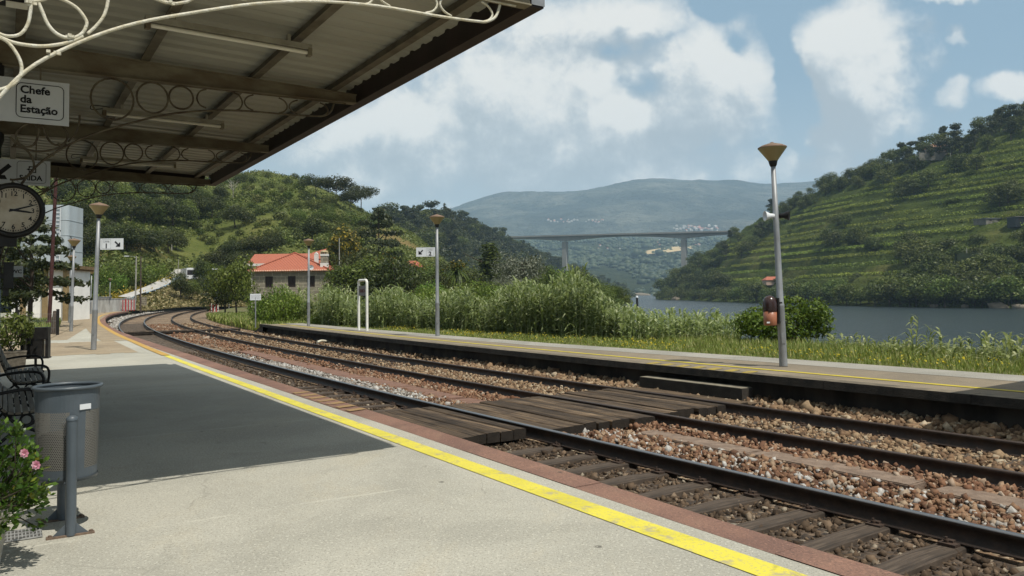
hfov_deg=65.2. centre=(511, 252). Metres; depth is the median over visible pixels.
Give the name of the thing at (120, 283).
bush
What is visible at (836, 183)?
oak tree
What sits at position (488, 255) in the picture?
cypress tree
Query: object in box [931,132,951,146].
oak tree
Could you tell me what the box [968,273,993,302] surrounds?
willow tree
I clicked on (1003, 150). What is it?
vine row
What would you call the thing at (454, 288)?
bush
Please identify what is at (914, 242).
oak tree
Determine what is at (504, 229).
pine tree
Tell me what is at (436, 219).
street lamp
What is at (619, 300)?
broadleaf tree
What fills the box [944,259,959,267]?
oak tree
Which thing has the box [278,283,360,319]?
reeds
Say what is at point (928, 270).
oak tree
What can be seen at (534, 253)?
oak tree
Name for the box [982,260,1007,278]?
oak tree
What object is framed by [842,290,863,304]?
willow tree
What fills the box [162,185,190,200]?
broadleaf tree
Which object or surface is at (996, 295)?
willow tree
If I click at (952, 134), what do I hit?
pine tree
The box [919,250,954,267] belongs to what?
oak tree
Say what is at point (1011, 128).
pine tree
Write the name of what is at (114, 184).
broadleaf tree
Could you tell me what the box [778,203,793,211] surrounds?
oak tree
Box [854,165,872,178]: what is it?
oak tree
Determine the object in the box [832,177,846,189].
oak tree
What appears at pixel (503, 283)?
poplar tree
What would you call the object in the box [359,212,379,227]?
bush
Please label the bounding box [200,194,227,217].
broadleaf tree
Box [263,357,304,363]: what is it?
trough cover
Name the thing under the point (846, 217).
oak tree
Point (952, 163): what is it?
oak tree
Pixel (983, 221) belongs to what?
hillside house
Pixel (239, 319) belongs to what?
grass
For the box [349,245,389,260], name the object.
broadleaf tree
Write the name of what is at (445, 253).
pine tree
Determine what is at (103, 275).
bush
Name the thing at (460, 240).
oak tree
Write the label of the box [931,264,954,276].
oak tree
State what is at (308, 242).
street lamp
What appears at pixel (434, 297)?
bush
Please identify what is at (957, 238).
vine row
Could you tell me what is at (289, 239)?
shrub
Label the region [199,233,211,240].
shrub
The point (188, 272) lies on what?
bus
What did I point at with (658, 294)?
willow tree
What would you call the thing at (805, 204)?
oak tree
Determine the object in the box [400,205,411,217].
pine tree
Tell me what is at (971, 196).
vine row
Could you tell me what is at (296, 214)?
bush
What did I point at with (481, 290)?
bush
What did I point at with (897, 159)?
pine tree
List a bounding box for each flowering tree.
[326,224,369,265]
[402,259,428,289]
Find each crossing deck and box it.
[124,331,153,334]
[157,329,194,333]
[196,328,240,331]
[377,407,525,443]
[447,396,654,433]
[553,388,725,416]
[622,387,759,405]
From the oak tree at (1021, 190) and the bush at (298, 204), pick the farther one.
the oak tree at (1021, 190)
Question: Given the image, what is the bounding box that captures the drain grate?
[4,527,42,542]
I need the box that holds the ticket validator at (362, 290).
[357,279,367,330]
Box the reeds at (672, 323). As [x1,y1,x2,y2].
[614,301,747,341]
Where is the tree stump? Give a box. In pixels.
[50,311,55,333]
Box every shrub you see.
[0,416,59,560]
[188,220,201,228]
[195,228,205,234]
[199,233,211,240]
[203,223,218,230]
[204,236,219,243]
[212,218,221,223]
[216,230,224,235]
[227,235,237,240]
[235,230,244,234]
[237,190,251,196]
[243,183,254,189]
[246,202,258,208]
[247,176,257,182]
[250,194,265,202]
[252,222,261,227]
[253,188,267,196]
[253,206,266,214]
[258,217,271,224]
[259,183,270,189]
[263,172,272,177]
[264,180,275,187]
[264,205,277,212]
[266,200,280,207]
[267,189,279,196]
[271,195,286,204]
[271,210,287,219]
[277,185,287,191]
[281,177,293,183]
[282,190,294,199]
[283,235,294,243]
[290,173,299,178]
[292,180,304,189]
[297,191,312,199]
[820,257,827,262]
[847,274,858,279]
[949,196,959,201]
[1002,164,1012,169]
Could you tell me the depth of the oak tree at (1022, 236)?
336.57 m
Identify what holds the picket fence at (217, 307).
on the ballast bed
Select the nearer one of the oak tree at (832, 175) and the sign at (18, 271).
the sign at (18, 271)
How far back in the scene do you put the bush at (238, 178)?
302.94 m
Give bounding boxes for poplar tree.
[489,275,524,287]
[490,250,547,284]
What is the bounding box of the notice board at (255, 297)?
[250,294,260,327]
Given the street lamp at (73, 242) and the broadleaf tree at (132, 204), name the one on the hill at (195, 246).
the broadleaf tree at (132, 204)
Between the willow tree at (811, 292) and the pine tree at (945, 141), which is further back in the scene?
the pine tree at (945, 141)
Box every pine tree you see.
[398,220,406,226]
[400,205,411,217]
[400,207,410,221]
[409,205,420,221]
[413,218,422,231]
[415,204,425,211]
[422,200,440,215]
[426,217,433,229]
[439,250,452,261]
[441,203,453,219]
[444,233,458,245]
[448,219,457,231]
[448,243,463,260]
[458,210,469,228]
[467,219,477,227]
[482,237,492,245]
[484,225,491,233]
[491,227,498,234]
[499,227,506,241]
[509,245,517,253]
[554,256,561,264]
[720,243,731,259]
[727,230,732,241]
[758,221,765,230]
[765,198,771,206]
[765,224,772,234]
[892,156,899,162]
[895,142,906,158]
[902,148,914,157]
[905,158,916,173]
[906,141,915,150]
[924,145,934,163]
[932,140,944,151]
[938,126,948,136]
[939,137,954,156]
[948,123,962,135]
[949,131,957,139]
[953,135,964,152]
[962,144,971,153]
[966,142,975,154]
[967,127,979,146]
[983,120,999,141]
[996,107,1004,117]
[1001,109,1012,122]
[1001,120,1016,140]
[1007,103,1019,116]
[1009,108,1018,120]
[1015,110,1023,128]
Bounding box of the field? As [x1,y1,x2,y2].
[646,246,691,253]
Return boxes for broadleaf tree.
[0,243,49,319]
[45,179,93,201]
[61,186,102,212]
[68,199,100,228]
[78,183,122,203]
[83,220,116,238]
[83,228,103,256]
[95,224,135,245]
[102,196,131,223]
[104,181,124,191]
[108,184,139,205]
[112,223,142,250]
[118,196,153,220]
[129,182,146,191]
[130,193,168,222]
[131,226,165,252]
[137,183,163,201]
[141,196,178,222]
[144,228,168,253]
[153,184,171,189]
[156,198,200,225]
[159,228,190,252]
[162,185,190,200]
[168,198,199,222]
[169,231,188,249]
[170,272,194,298]
[185,279,202,295]
[186,191,214,219]
[189,186,211,198]
[191,275,213,292]
[192,259,207,280]
[195,260,224,278]
[195,274,243,311]
[197,249,229,264]
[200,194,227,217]
[202,254,260,311]
[211,184,229,199]
[214,204,258,227]
[216,240,239,255]
[218,250,239,266]
[221,239,254,252]
[227,250,257,264]
[241,234,267,252]
[254,236,282,250]
[265,234,287,247]
[291,213,328,239]
[320,252,390,294]
[321,249,380,302]
[332,253,363,272]
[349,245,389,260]
[351,253,429,300]
[354,261,403,298]
[392,261,418,273]
[404,279,429,294]
[411,262,446,286]
[422,269,453,291]
[430,260,452,277]
[439,265,482,289]
[460,270,492,292]
[530,274,547,290]
[540,265,570,284]
[571,265,590,285]
[587,275,602,290]
[591,278,617,299]
[600,289,616,304]
[611,284,629,298]
[614,298,624,306]
[618,295,633,304]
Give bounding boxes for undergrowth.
[0,158,449,306]
[132,279,250,311]
[392,218,636,296]
[656,123,1023,307]
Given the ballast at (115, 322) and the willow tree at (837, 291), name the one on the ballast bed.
the ballast at (115, 322)
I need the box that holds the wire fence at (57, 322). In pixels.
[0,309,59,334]
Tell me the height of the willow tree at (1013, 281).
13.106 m
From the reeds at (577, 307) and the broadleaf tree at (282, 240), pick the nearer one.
the reeds at (577, 307)
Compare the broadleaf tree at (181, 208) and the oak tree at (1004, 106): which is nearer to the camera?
the broadleaf tree at (181, 208)
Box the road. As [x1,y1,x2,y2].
[120,269,181,297]
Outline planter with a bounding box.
[0,308,40,371]
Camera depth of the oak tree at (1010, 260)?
318.14 m
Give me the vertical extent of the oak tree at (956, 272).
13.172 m
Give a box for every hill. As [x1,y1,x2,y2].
[4,158,443,304]
[411,222,554,275]
[514,237,712,293]
[656,115,1023,307]
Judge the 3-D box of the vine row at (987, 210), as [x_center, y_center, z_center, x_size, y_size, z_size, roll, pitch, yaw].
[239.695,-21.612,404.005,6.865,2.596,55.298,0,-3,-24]
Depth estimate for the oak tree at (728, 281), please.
577.83 m
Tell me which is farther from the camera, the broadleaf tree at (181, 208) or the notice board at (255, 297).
the broadleaf tree at (181, 208)
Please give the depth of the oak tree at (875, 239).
427.26 m
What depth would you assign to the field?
2947.63 m
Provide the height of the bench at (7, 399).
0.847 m
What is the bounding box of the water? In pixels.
[623,294,1023,353]
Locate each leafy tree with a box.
[414,278,448,297]
[479,281,502,301]
[556,266,586,284]
[602,282,620,297]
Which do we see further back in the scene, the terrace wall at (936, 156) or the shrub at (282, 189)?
the terrace wall at (936, 156)
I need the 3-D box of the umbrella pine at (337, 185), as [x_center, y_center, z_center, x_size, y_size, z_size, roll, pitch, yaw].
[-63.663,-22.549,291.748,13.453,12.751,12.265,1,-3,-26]
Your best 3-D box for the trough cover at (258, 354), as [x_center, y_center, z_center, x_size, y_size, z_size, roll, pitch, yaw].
[-9.109,3.662,28.623,0.520,0.110,3.970,1,-3,-31]
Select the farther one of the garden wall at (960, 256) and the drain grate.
the garden wall at (960, 256)
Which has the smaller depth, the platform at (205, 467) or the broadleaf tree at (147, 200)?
the platform at (205, 467)
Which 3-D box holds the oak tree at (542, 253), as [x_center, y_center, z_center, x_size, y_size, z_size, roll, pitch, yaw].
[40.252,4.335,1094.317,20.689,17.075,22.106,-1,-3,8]
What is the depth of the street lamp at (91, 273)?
79.90 m
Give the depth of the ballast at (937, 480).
11.32 m
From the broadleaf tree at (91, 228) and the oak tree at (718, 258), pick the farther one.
the oak tree at (718, 258)
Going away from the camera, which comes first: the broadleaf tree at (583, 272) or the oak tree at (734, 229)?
the broadleaf tree at (583, 272)
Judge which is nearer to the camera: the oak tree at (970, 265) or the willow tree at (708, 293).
the oak tree at (970, 265)
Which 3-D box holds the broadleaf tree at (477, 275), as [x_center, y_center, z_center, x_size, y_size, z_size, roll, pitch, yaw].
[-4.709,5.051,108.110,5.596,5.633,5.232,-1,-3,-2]
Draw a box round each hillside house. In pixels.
[762,277,782,284]
[972,218,1001,224]
[1006,216,1023,227]
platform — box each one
[0,0,902,575]
[253,323,1023,428]
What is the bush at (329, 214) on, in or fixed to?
on the hill at (195, 246)
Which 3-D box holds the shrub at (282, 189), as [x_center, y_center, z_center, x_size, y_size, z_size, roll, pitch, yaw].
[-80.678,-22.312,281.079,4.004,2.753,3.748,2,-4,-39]
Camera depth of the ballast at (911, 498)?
8.55 m
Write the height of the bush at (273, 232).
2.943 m
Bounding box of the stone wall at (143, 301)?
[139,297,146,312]
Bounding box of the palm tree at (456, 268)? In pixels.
[441,259,471,291]
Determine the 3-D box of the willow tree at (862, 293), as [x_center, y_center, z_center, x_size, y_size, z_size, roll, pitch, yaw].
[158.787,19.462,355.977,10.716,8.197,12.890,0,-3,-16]
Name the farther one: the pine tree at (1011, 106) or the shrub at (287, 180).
the pine tree at (1011, 106)
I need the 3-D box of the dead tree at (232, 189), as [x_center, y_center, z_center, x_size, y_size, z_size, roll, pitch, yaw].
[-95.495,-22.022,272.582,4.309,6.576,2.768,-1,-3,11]
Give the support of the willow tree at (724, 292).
on the hill at (989, 232)
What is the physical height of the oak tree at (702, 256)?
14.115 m
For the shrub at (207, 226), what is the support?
on the hill at (195, 246)
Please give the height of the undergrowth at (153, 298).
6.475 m
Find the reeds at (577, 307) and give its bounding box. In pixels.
[313,262,640,339]
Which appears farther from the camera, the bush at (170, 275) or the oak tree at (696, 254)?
the oak tree at (696, 254)
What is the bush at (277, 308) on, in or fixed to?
on the ground at (242, 309)
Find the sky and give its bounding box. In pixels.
[133,0,1023,296]
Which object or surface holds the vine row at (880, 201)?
on the hill at (989, 232)
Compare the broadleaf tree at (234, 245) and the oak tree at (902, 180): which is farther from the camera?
the oak tree at (902, 180)
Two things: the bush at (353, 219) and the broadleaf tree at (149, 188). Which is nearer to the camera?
the broadleaf tree at (149, 188)
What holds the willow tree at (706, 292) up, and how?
on the hill at (989, 232)
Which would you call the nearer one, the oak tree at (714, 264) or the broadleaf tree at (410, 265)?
the broadleaf tree at (410, 265)
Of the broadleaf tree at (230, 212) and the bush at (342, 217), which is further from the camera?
the bush at (342, 217)
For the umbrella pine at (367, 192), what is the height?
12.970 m
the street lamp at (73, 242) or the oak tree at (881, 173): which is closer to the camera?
the street lamp at (73, 242)
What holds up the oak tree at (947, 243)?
on the hill at (989, 232)
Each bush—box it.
[87,263,119,288]
[92,281,117,296]
[100,259,143,284]
[100,273,128,291]
[117,257,156,284]
[145,263,168,281]
[151,260,179,283]
[220,178,232,184]
[231,172,248,182]
[246,282,292,323]
[246,297,269,318]
[260,289,301,322]
[263,229,281,237]
[278,294,305,318]
[281,216,301,227]
[286,199,304,209]
[290,209,309,219]
[304,198,322,209]
[304,313,320,323]
[311,239,330,249]
[313,204,338,220]
[317,202,336,211]
[321,194,339,205]
[323,220,350,233]
[326,307,350,325]
[330,211,348,223]
[345,209,364,226]
[352,225,372,239]
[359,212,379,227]
[406,285,440,307]
[427,292,457,308]
[440,282,468,300]
[453,278,493,305]
[729,295,836,343]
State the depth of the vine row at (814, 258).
473.98 m
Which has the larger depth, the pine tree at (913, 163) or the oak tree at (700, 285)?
the oak tree at (700, 285)
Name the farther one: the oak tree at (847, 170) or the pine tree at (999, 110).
the oak tree at (847, 170)
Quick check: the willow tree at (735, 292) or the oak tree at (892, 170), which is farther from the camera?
the oak tree at (892, 170)
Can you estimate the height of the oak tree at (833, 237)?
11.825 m
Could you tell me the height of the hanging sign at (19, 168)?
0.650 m
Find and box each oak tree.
[373,202,403,217]
[395,221,417,231]
[415,230,440,248]
[418,226,445,247]
[419,210,432,219]
[439,217,453,228]
[458,236,468,246]
[465,223,480,234]
[474,221,482,227]
[497,230,504,239]
[517,251,525,257]
[525,247,536,254]
[537,250,548,258]
[654,278,671,289]
[665,272,680,286]
[670,268,680,273]
[679,265,696,274]
[686,263,696,273]
[688,259,698,267]
[688,280,707,295]
[689,251,704,259]
[694,253,706,264]
[699,256,715,270]
[702,267,722,279]
[704,250,717,256]
[705,271,735,285]
[706,279,722,288]
[708,258,718,267]
[713,255,723,264]
[715,240,726,248]
[715,273,733,287]
[730,226,740,232]
[731,243,746,256]
[733,232,744,241]
[740,241,755,253]
[746,235,760,243]
[751,228,767,237]
[765,218,780,225]
[767,204,786,213]
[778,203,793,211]
[786,195,799,207]
[793,191,801,196]
[798,200,807,207]
[799,193,818,202]
[805,193,818,200]
[806,187,814,193]
[808,197,819,204]
[814,177,829,186]
[817,183,830,195]
[817,226,844,242]
[821,231,843,247]
[823,171,838,183]
[827,214,842,225]
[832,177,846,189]
[833,179,843,189]
[837,213,852,225]
[838,225,869,243]
[840,168,855,178]
[840,235,852,245]
[841,178,848,185]
[850,175,862,185]
[850,231,869,243]
[851,178,865,185]
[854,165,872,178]
[858,235,882,250]
[860,243,878,251]
[863,167,876,178]
[865,161,879,175]
[865,236,885,251]
[872,169,891,184]
[874,158,885,164]
[875,160,893,172]
[877,151,900,162]
[880,167,894,174]
[882,175,892,183]
[883,269,916,280]
[889,183,904,195]
[891,187,908,195]
[891,242,915,264]
[894,145,914,156]
[894,162,908,173]
[895,177,916,189]
[898,231,926,242]
[899,179,917,189]
[904,182,922,192]
[904,242,930,265]
[906,237,931,249]
[907,155,927,171]
[908,257,945,280]
[912,243,944,262]
[913,271,934,282]
[914,142,925,152]
[915,168,943,186]
[917,141,930,153]
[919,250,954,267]
[921,133,939,144]
[926,248,951,258]
[927,237,959,251]
[928,268,967,282]
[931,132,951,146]
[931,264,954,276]
[944,154,964,167]
[944,257,983,275]
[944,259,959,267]
[945,243,967,257]
[955,269,991,301]
[956,154,972,168]
[961,134,980,146]
[961,154,984,169]
[967,234,988,247]
[967,245,988,252]
[969,120,987,134]
[970,250,996,270]
[972,116,987,127]
[975,253,1002,268]
[977,135,998,150]
[981,183,1017,206]
[981,242,1017,256]
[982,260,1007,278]
[984,114,997,124]
[989,254,1011,267]
[995,104,1011,118]
[995,182,1022,202]
[996,248,1023,261]
[997,178,1018,187]
[998,256,1020,265]
[1002,263,1023,274]
[1007,230,1023,243]
[1007,264,1023,278]
[1009,243,1023,258]
[1011,187,1023,199]
[1012,247,1023,263]
[1016,101,1023,110]
[1016,229,1023,239]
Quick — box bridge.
[499,227,733,269]
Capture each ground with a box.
[0,300,615,314]
[108,323,1016,575]
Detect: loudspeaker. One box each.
[763,211,774,220]
[779,211,789,220]
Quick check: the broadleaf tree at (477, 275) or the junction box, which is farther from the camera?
the broadleaf tree at (477, 275)
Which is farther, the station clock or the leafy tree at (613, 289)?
the leafy tree at (613, 289)
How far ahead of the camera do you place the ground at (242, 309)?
141.88 m
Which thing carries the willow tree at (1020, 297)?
on the hill at (989, 232)
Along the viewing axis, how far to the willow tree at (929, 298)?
314.08 m
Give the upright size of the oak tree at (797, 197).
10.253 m
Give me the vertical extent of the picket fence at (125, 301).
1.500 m
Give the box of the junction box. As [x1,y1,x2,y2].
[0,262,13,295]
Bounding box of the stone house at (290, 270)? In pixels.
[247,250,333,302]
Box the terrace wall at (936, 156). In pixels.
[918,152,949,160]
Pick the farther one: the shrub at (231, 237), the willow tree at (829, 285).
the willow tree at (829, 285)
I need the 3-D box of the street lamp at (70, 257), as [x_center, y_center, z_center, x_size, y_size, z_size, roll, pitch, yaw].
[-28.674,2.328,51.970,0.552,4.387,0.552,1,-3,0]
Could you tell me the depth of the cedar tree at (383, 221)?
189.31 m
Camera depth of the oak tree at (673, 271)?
745.77 m
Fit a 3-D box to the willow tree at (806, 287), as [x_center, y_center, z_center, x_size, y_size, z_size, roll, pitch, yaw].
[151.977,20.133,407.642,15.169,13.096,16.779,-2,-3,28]
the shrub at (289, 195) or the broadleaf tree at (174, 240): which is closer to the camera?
the broadleaf tree at (174, 240)
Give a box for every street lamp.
[68,238,80,330]
[68,255,75,322]
[89,202,109,349]
[90,271,93,313]
[303,239,313,325]
[429,214,443,335]
[758,142,787,366]
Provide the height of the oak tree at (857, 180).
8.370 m
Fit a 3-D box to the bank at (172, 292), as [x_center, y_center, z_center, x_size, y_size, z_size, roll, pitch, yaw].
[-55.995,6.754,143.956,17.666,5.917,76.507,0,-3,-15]
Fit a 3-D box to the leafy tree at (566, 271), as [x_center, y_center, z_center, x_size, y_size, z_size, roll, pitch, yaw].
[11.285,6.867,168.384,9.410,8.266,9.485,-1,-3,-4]
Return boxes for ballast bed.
[107,307,1023,564]
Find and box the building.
[12,205,94,320]
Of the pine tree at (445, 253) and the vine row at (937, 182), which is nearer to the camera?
the vine row at (937, 182)
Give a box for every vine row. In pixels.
[720,226,973,256]
[721,269,768,274]
[728,212,1022,249]
[728,214,931,245]
[730,249,895,267]
[730,277,763,280]
[759,241,904,258]
[780,179,1023,218]
[785,260,909,270]
[789,204,897,224]
[792,200,851,213]
[796,222,825,229]
[796,270,899,278]
[821,168,1023,203]
[862,162,1023,190]
[881,208,924,215]
[884,174,1023,195]
[892,156,1023,179]
[930,192,1016,203]
[936,151,1023,167]
[940,204,1023,215]
[944,195,1023,207]
[954,236,982,240]
[967,145,1023,156]
[996,139,1023,146]
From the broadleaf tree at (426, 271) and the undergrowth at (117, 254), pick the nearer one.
the broadleaf tree at (426, 271)
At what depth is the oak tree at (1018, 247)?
324.17 m
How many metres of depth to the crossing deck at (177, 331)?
47.18 m
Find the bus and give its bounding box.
[181,268,196,278]
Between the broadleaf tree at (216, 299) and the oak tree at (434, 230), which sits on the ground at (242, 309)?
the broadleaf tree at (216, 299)
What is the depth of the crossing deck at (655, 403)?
13.93 m
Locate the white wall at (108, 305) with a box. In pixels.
[91,298,135,313]
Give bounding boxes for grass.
[0,317,61,332]
[204,311,314,332]
[290,322,1023,374]
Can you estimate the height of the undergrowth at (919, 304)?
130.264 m
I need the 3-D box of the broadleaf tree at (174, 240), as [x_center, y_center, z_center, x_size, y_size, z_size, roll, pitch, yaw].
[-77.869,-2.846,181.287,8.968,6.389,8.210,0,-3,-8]
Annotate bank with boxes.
[135,280,249,310]
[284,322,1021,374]
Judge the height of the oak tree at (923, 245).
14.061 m
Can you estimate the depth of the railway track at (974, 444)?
11.82 m
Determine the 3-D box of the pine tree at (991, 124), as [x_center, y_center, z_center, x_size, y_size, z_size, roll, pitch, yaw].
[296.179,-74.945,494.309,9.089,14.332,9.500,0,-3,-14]
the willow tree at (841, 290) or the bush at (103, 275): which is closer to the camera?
the bush at (103, 275)
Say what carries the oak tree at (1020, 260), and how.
on the hill at (989, 232)
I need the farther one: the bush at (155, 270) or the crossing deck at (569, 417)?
the bush at (155, 270)
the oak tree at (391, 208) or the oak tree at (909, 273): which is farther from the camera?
the oak tree at (391, 208)
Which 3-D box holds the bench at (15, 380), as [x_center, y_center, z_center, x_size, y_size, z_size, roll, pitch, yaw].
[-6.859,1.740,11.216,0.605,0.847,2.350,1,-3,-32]
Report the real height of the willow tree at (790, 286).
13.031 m
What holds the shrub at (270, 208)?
on the hill at (195, 246)
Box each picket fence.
[121,299,134,310]
[209,303,218,311]
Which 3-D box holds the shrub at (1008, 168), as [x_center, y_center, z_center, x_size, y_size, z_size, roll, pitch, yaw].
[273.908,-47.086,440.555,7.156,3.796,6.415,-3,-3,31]
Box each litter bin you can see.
[20,327,50,368]
[31,381,102,540]
[762,295,781,325]
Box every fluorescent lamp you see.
[71,153,175,168]
[90,104,223,129]
[144,12,311,56]
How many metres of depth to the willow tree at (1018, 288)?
290.65 m
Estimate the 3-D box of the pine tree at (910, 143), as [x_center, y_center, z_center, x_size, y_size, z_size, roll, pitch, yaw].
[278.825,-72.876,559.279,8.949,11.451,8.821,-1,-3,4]
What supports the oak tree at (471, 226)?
on the hill at (468, 257)
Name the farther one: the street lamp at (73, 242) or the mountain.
the mountain
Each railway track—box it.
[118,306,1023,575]
[171,307,1023,491]
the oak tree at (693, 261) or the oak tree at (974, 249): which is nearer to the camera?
the oak tree at (974, 249)
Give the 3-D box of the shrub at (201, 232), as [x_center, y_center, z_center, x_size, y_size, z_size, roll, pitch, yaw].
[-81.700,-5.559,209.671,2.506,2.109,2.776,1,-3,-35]
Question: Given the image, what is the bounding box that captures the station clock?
[0,183,45,248]
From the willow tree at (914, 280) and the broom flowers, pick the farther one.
the willow tree at (914, 280)
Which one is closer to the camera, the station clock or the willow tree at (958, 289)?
the station clock
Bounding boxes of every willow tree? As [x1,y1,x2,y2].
[653,291,664,298]
[672,288,686,299]
[686,290,701,299]
[690,288,705,300]
[700,288,716,297]
[701,289,715,300]
[710,285,732,299]
[717,288,731,301]
[726,293,739,300]
[727,287,747,301]
[738,280,759,300]
[739,281,766,300]
[742,281,768,302]
[759,288,772,299]
[764,288,775,297]
[783,281,803,297]
[790,285,815,300]
[794,281,821,300]
[805,286,826,301]
[810,288,832,303]
[820,278,848,300]
[827,283,856,305]
[829,282,851,303]
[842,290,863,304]
[848,288,869,305]
[855,289,877,303]
[861,289,884,305]
[866,278,904,305]
[873,276,906,304]
[881,279,912,305]
[891,275,931,306]
[894,285,920,306]
[905,281,933,305]
[916,290,942,304]
[921,274,960,306]
[939,285,975,304]
[948,278,992,305]
[952,279,978,304]
[957,281,1008,307]
[966,271,1022,300]
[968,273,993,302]
[973,282,1011,301]
[981,275,1023,305]
[1009,278,1023,302]
[1017,287,1023,299]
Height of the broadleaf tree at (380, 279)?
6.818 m
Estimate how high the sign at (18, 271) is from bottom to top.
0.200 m
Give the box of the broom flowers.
[101,273,174,297]
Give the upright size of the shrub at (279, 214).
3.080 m
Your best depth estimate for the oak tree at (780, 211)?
617.98 m
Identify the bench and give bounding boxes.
[0,344,50,418]
[0,371,45,444]
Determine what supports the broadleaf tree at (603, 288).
on the ground at (242, 309)
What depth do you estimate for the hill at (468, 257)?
701.79 m
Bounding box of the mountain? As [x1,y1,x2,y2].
[443,178,818,238]
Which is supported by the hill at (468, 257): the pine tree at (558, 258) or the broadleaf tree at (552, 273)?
the pine tree at (558, 258)
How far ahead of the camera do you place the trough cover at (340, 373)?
20.89 m
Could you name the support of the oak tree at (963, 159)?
on the hill at (989, 232)
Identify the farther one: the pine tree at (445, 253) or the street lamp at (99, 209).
the pine tree at (445, 253)
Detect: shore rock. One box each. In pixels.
[987,302,1008,307]
[1012,304,1023,307]
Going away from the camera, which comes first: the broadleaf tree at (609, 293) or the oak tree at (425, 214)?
the broadleaf tree at (609, 293)
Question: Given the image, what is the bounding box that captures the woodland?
[519,236,728,293]
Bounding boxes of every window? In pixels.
[265,276,272,287]
[288,276,295,286]
[310,276,314,286]
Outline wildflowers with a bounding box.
[252,325,1023,375]
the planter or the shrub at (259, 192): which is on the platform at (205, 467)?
the planter
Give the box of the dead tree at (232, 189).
[227,180,237,196]
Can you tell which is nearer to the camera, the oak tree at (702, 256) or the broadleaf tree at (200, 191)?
the broadleaf tree at (200, 191)
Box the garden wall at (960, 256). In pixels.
[954,253,1007,263]
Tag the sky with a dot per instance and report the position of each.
(573, 95)
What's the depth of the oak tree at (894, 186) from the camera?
491.24 m
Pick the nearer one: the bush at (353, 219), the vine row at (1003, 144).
the bush at (353, 219)
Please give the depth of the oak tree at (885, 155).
557.73 m
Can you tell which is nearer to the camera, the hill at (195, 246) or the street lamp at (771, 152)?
the street lamp at (771, 152)
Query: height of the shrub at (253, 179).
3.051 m
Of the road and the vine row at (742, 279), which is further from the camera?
the vine row at (742, 279)
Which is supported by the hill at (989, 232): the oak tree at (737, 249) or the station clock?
the oak tree at (737, 249)
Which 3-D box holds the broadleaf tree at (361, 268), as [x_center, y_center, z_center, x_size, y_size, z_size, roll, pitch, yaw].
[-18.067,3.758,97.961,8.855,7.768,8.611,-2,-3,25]
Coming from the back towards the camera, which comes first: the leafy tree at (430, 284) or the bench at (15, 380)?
the leafy tree at (430, 284)
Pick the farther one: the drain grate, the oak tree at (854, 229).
the oak tree at (854, 229)
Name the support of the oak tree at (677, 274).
on the hill at (989, 232)
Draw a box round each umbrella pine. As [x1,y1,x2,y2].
[298,173,329,196]
[321,174,355,205]
[336,191,364,211]
[343,183,379,211]
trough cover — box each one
[238,351,277,357]
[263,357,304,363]
[289,363,333,370]
[320,370,364,378]
[353,377,412,386]
[393,386,465,400]
[448,398,483,402]
[641,430,760,456]
[748,450,927,489]
[929,486,1023,510]
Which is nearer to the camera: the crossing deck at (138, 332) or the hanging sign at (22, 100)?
the hanging sign at (22, 100)
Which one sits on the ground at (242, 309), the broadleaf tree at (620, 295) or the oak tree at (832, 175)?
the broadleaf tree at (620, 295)
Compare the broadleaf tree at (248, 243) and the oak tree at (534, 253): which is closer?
the broadleaf tree at (248, 243)
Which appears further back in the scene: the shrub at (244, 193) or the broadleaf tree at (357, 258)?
the shrub at (244, 193)
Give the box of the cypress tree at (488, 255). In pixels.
[462,242,504,283]
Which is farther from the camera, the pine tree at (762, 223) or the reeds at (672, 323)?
the pine tree at (762, 223)
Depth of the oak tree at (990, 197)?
399.26 m
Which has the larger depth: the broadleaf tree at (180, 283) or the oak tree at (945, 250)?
the oak tree at (945, 250)
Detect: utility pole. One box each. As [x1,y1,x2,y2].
[46,178,57,323]
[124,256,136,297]
[140,256,141,311]
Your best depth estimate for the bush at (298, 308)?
52.51 m
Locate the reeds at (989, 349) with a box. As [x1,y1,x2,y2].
[825,315,1023,366]
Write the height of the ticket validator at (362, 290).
2.187 m
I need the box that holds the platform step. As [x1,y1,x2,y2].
[639,376,753,400]
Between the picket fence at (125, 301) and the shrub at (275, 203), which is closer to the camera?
the picket fence at (125, 301)
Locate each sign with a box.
[0,69,68,126]
[0,143,50,185]
[0,266,22,276]
[99,238,123,249]
[416,247,435,256]
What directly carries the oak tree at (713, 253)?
on the hill at (989, 232)
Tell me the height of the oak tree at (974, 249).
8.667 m
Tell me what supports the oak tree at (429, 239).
on the hill at (468, 257)
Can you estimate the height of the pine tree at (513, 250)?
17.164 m
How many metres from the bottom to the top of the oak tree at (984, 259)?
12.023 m
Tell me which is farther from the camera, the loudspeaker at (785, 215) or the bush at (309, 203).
the bush at (309, 203)
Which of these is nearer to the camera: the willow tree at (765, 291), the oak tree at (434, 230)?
the willow tree at (765, 291)
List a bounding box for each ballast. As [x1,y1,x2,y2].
[108,311,432,399]
[147,323,1023,498]
[181,322,1023,472]
[181,351,1023,575]
[349,379,1023,533]
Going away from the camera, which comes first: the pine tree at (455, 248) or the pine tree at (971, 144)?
the pine tree at (971, 144)
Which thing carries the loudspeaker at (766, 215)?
attached to the street lamp at (771, 152)
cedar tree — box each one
[0,216,92,321]
[356,207,403,261]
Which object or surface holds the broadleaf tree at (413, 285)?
on the ground at (242, 309)
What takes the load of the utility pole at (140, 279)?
on the ground at (242, 309)
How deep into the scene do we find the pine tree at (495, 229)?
921.50 m

